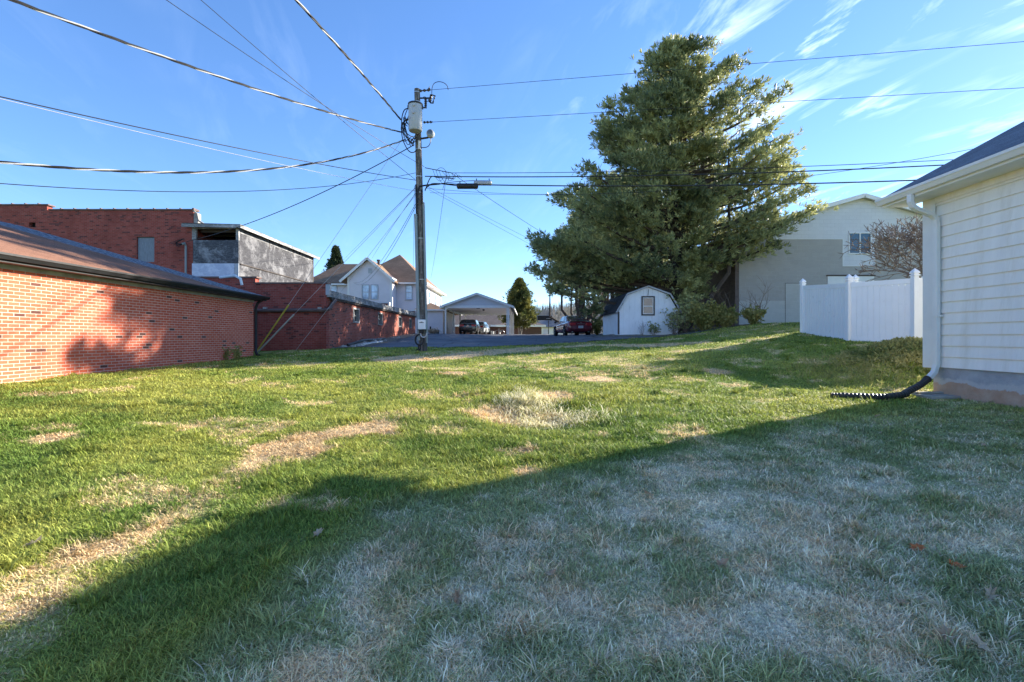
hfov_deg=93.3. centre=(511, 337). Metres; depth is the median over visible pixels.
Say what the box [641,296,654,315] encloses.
window
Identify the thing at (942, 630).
fallen leaf
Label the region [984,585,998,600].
fallen leaf
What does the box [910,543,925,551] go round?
fallen leaf
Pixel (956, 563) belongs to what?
fallen leaf
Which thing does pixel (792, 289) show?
painted door
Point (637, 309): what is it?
garden shed
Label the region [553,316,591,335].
parked sedan
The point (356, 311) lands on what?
window
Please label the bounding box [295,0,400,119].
power cable
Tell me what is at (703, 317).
bush
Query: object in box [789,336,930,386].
ground cover
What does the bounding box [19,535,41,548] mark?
fallen leaf
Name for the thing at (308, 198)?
service drop
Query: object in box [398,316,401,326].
window
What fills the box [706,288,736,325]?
sapling clump
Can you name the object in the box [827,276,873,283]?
garage door
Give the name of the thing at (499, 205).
overhead wire
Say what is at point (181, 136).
overhead wire
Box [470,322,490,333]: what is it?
parked car
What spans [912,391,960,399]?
splash block
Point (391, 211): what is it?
overhead wire
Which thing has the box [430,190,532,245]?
overhead wire
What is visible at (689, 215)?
pine tree
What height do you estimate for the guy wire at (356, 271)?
5.607 m
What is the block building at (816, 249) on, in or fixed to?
on the ground at (580, 478)
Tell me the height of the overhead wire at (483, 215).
0.403 m
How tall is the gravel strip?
0.832 m
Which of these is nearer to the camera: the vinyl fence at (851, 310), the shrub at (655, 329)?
the vinyl fence at (851, 310)
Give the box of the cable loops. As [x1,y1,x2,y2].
[425,168,459,190]
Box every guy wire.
[257,134,405,350]
[257,189,414,351]
[295,196,414,350]
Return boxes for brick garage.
[0,221,270,383]
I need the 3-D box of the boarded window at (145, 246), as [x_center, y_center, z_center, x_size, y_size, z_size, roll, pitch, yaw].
[-18.948,-4.555,25.100,0.877,1.276,0.040,0,0,0]
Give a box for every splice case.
[457,181,477,188]
[474,178,491,185]
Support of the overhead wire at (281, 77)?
attached to the utility pole
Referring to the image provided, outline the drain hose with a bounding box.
[830,375,931,399]
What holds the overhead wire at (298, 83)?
attached to the utility pole
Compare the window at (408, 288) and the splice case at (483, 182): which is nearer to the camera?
the splice case at (483, 182)
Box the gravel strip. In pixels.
[333,333,433,347]
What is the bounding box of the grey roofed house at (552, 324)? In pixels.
[536,320,562,333]
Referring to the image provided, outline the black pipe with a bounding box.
[347,338,384,345]
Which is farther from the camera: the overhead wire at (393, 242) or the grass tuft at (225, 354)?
the overhead wire at (393, 242)
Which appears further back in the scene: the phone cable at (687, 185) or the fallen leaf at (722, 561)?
the phone cable at (687, 185)
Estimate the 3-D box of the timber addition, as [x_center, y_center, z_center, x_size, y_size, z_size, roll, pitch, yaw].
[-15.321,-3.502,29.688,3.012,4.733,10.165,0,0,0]
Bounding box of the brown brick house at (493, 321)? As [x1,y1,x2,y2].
[455,314,502,333]
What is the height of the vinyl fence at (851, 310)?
2.661 m
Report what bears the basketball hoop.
on the ground at (580, 478)
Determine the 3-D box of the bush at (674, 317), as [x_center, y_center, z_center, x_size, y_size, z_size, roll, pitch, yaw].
[8.142,-0.898,24.292,1.537,1.552,1.367,0,0,17]
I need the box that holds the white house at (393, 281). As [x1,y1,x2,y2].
[314,255,457,333]
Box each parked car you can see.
[459,319,481,333]
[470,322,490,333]
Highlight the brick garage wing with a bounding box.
[496,320,545,333]
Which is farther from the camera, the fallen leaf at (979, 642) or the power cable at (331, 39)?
the power cable at (331, 39)
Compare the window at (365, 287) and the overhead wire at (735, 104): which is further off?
the window at (365, 287)
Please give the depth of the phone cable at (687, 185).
15.62 m
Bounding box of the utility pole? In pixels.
[401,81,447,350]
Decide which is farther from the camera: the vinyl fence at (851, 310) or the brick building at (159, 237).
the brick building at (159, 237)
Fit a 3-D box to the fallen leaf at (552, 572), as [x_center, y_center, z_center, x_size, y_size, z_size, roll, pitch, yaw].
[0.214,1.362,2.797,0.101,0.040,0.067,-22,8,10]
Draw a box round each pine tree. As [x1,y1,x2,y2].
[524,31,838,331]
[529,215,608,333]
[547,166,677,325]
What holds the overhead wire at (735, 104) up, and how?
attached to the utility pole
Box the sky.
[0,0,1023,309]
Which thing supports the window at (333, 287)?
in the white house at (393, 281)
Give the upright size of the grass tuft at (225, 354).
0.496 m
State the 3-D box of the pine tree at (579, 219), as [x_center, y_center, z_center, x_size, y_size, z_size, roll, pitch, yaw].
[8.021,-6.586,36.899,10.295,12.941,10.748,0,0,-39]
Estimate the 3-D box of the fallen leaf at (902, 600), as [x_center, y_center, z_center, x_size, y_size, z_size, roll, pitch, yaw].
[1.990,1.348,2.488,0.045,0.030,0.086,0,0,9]
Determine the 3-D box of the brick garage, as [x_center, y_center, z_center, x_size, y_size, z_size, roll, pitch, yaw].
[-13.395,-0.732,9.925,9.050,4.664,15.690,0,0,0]
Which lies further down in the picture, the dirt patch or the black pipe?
the black pipe
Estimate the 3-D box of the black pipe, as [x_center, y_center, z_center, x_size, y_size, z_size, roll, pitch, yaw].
[-7.060,0.178,24.098,0.340,0.384,5.816,0,0,0]
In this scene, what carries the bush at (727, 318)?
on the ground at (580, 478)
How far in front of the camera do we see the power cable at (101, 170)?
10.22 m
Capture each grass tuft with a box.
[222,347,229,359]
[228,345,242,359]
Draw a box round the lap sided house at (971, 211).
[875,121,1023,407]
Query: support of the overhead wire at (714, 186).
attached to the utility pole
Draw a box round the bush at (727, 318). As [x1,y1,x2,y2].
[709,301,743,326]
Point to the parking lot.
(455, 340)
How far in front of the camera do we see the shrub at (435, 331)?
44.35 m
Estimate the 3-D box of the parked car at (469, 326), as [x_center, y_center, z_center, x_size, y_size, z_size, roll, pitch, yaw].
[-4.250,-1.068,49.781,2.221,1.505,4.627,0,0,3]
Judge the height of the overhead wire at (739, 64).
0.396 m
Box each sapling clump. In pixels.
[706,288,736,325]
[733,277,771,320]
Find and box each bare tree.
[546,301,573,320]
[555,302,592,319]
[568,287,610,333]
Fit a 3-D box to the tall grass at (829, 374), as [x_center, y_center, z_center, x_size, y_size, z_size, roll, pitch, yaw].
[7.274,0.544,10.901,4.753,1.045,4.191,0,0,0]
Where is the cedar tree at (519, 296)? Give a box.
[497,277,541,333]
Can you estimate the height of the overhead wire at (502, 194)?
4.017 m
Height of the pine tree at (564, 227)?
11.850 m
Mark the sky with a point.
(401, 46)
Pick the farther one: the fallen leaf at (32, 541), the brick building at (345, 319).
the brick building at (345, 319)
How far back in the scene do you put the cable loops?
16.82 m
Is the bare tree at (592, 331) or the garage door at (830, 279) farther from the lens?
the bare tree at (592, 331)
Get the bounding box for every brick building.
[0,203,225,274]
[197,276,416,350]
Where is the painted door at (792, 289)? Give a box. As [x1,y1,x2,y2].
[786,283,799,321]
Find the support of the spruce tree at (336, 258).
on the ground at (580, 478)
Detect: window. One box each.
[138,238,153,261]
[331,285,336,291]
[353,307,359,322]
[362,284,368,298]
[371,284,377,298]
[378,312,382,325]
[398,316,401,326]
[405,285,412,299]
[409,318,411,327]
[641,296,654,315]
[848,232,871,253]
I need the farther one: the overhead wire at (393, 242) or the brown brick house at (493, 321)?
the brown brick house at (493, 321)
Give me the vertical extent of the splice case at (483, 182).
0.244 m
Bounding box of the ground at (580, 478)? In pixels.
[0,322,1023,681]
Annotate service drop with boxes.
[187,147,409,241]
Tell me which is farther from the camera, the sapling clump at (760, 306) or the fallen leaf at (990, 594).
the sapling clump at (760, 306)
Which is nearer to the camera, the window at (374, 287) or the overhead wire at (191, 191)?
the overhead wire at (191, 191)
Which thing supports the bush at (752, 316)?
on the ground at (580, 478)
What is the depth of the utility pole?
16.87 m
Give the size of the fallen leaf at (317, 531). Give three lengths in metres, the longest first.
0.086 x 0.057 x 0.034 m
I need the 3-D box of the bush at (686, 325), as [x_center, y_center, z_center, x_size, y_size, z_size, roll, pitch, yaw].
[8.801,-1.283,24.653,1.856,2.161,2.244,0,0,41]
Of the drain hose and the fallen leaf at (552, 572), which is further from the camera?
the drain hose
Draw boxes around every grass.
[704,343,930,392]
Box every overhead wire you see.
[0,96,412,179]
[0,98,413,190]
[0,173,413,191]
[167,0,423,166]
[201,0,412,177]
[355,205,414,282]
[358,206,415,284]
[369,189,413,233]
[428,149,970,194]
[429,187,532,240]
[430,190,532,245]
[430,192,578,194]
[433,41,1023,89]
[438,87,1023,121]
[452,173,545,234]
[522,159,952,172]
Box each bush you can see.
[658,304,690,333]
[670,292,703,332]
[682,298,725,330]
[709,301,743,326]
[738,304,767,323]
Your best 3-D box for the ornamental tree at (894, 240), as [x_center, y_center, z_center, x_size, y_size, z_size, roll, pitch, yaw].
[16.300,-2.865,19.345,5.540,4.723,4.453,0,0,15]
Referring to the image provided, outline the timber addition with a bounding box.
[181,223,319,281]
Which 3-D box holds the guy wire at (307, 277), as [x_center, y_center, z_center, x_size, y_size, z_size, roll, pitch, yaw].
[-6.750,-3.280,17.702,6.233,7.796,0.053,0,0,13]
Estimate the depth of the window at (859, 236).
27.39 m
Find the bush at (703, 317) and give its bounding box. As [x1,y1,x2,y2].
[682,298,725,330]
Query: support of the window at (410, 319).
in the brick building at (345, 319)
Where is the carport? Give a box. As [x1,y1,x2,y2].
[440,293,517,334]
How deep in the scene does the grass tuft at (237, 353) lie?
15.62 m
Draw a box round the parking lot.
[369,329,715,346]
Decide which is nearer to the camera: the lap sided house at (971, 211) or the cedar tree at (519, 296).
the lap sided house at (971, 211)
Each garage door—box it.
[521,328,540,333]
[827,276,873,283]
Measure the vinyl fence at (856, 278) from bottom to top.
2.648 m
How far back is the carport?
43.95 m
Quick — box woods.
[533,301,602,333]
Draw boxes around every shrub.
[428,328,440,333]
[647,321,660,334]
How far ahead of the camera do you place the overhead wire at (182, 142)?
10.11 m
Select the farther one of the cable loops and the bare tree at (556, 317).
the bare tree at (556, 317)
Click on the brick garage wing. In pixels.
(537, 328)
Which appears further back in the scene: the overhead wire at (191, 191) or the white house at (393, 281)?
the white house at (393, 281)
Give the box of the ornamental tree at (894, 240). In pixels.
[841,213,922,281]
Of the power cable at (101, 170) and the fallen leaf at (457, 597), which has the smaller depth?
the fallen leaf at (457, 597)
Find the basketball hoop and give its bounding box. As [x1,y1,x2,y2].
[537,315,551,333]
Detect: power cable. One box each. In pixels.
[0,139,404,173]
[9,0,400,132]
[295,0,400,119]
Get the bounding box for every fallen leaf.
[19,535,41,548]
[313,528,323,535]
[452,586,462,605]
[545,568,556,577]
[716,558,727,566]
[893,596,905,603]
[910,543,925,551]
[933,624,960,645]
[949,559,967,567]
[969,631,991,652]
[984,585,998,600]
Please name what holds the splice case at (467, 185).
hanging from the phone cable at (687, 185)
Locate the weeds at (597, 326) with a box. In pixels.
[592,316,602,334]
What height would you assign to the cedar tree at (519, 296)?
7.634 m
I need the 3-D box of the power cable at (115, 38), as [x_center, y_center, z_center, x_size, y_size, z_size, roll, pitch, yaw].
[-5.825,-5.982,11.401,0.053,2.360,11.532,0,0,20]
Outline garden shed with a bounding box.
[600,285,681,334]
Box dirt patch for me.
[596,324,751,336]
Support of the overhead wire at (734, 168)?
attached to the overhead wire
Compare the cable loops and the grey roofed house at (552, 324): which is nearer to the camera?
the cable loops
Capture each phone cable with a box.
[425,164,943,176]
[445,180,914,186]
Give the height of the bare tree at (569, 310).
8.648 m
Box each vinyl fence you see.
[799,268,922,341]
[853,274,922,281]
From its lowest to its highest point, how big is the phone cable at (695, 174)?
0.628 m
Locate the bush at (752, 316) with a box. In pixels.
[738,304,767,323]
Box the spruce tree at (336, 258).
[322,244,343,271]
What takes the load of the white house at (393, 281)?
on the ground at (580, 478)
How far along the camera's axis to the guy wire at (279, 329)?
17.76 m
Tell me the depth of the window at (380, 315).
28.57 m
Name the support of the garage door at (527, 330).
in the brick garage wing
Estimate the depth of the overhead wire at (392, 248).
22.35 m
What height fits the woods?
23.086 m
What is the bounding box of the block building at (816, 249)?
[691,193,922,328]

